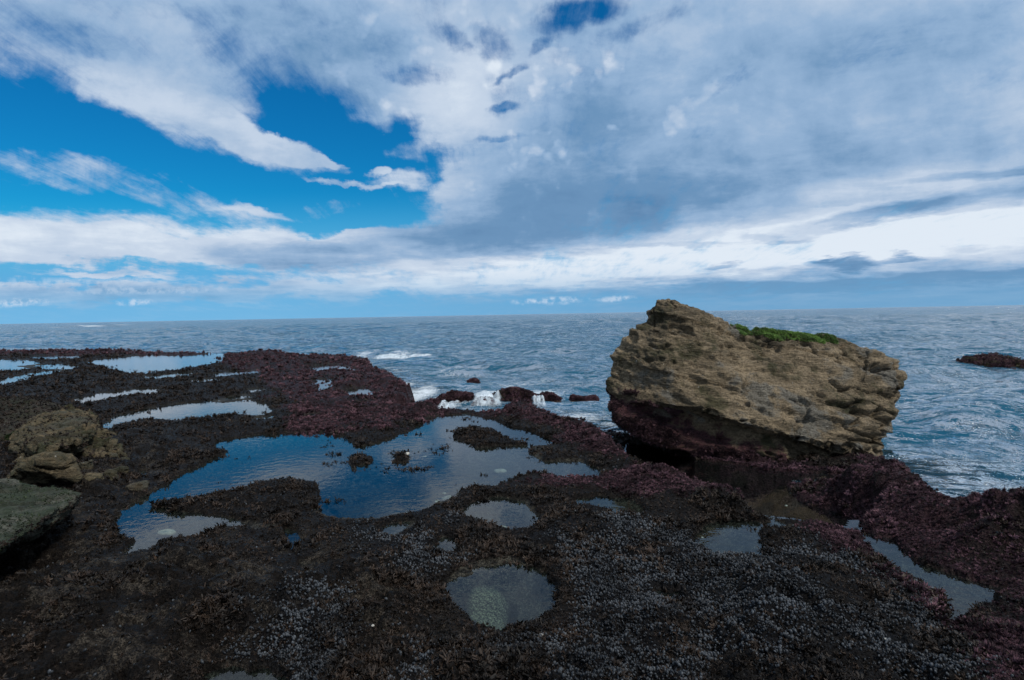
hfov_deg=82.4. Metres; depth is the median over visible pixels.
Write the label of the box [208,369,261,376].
tide pool water
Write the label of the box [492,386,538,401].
surf rock
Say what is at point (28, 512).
rock ledge
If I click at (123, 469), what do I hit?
rock
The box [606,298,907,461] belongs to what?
boulder
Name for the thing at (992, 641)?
coralline algae
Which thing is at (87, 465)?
rock
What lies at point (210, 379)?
tide pool water
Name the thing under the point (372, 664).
seaweed
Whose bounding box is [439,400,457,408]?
sea foam
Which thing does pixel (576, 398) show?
surf rock
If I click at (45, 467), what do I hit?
rock
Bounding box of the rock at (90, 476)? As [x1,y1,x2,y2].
[83,472,103,480]
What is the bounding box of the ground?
[0,349,1023,679]
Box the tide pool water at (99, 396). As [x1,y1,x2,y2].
[74,388,160,402]
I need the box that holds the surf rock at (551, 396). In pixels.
[539,391,561,401]
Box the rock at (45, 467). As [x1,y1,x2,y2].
[6,451,83,483]
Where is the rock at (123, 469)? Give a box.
[114,466,129,473]
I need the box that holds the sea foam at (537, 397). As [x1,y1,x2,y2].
[532,395,544,404]
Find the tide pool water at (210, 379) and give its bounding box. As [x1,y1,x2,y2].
[189,378,222,381]
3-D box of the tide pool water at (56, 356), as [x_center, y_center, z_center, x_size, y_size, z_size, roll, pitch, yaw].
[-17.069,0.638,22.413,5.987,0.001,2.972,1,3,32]
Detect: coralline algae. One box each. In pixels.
[0,347,1023,679]
[282,399,1023,679]
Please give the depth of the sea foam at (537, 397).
10.52 m
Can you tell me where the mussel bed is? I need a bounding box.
[0,459,1022,679]
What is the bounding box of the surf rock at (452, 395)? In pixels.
[437,389,476,402]
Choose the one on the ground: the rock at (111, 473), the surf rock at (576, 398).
the rock at (111, 473)
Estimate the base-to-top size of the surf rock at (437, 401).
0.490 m
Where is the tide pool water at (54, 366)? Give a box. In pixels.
[37,363,78,368]
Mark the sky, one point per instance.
(161, 160)
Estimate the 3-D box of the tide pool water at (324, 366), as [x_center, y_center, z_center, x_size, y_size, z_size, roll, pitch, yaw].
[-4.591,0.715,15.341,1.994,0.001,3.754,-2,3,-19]
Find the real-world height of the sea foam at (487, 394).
0.223 m
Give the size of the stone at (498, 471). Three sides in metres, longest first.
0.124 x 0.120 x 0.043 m
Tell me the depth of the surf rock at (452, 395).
10.90 m
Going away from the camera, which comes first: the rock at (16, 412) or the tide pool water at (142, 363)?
the rock at (16, 412)
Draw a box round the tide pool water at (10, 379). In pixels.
[0,370,52,384]
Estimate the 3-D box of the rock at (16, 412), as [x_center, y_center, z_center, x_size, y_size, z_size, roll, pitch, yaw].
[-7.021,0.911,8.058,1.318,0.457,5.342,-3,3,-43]
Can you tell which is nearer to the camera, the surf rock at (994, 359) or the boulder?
the boulder
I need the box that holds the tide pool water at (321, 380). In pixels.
[311,379,332,390]
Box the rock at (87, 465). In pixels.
[78,459,93,469]
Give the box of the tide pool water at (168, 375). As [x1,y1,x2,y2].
[144,372,193,378]
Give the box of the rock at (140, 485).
[125,480,148,490]
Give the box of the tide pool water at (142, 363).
[85,353,226,373]
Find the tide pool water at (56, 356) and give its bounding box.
[26,354,81,358]
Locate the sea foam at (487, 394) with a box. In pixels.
[475,390,499,405]
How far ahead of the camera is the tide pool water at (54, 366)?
17.45 m
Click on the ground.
(498, 593)
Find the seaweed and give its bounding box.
[0,348,1023,679]
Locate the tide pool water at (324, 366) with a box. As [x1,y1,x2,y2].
[311,364,354,370]
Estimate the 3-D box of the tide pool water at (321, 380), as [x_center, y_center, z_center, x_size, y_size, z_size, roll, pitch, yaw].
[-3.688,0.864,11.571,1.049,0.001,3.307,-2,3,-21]
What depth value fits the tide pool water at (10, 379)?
14.17 m
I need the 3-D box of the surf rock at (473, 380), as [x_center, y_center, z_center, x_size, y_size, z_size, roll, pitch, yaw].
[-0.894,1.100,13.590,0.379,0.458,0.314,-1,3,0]
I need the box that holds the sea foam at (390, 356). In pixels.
[374,354,430,358]
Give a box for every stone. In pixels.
[157,529,175,535]
[441,495,450,500]
[494,469,506,473]
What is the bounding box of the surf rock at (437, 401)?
[429,397,444,406]
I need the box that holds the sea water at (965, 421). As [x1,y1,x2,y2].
[0,305,1023,497]
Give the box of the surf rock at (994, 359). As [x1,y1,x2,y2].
[956,352,1023,368]
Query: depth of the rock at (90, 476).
4.53 m
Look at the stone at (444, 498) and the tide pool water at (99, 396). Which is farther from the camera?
the tide pool water at (99, 396)
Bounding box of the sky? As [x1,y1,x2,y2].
[0,0,1023,323]
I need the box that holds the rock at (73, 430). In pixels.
[6,404,129,459]
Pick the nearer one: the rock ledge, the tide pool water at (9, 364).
the rock ledge
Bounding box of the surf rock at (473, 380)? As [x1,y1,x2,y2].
[466,378,480,382]
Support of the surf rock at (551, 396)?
in the sea water at (965, 421)
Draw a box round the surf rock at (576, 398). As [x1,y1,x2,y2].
[568,394,599,401]
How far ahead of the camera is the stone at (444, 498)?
4.59 m
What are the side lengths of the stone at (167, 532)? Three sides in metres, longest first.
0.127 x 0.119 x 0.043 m
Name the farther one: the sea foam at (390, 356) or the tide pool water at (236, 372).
the sea foam at (390, 356)
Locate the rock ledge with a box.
[0,478,82,554]
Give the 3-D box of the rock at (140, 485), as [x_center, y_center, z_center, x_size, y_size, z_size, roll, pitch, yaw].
[-2.855,1.123,4.449,0.168,0.101,0.135,-1,3,0]
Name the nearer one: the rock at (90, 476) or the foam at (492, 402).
the rock at (90, 476)
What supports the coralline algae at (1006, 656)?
on the ground
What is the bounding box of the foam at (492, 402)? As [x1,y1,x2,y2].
[471,396,498,405]
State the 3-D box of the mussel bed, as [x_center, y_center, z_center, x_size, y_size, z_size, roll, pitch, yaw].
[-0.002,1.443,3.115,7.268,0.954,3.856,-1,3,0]
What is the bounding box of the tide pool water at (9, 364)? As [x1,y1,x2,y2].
[0,359,43,370]
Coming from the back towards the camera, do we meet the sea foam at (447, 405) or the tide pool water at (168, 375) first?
the tide pool water at (168, 375)
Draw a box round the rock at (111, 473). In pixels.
[103,469,118,480]
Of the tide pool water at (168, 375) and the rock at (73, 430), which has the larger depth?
the tide pool water at (168, 375)

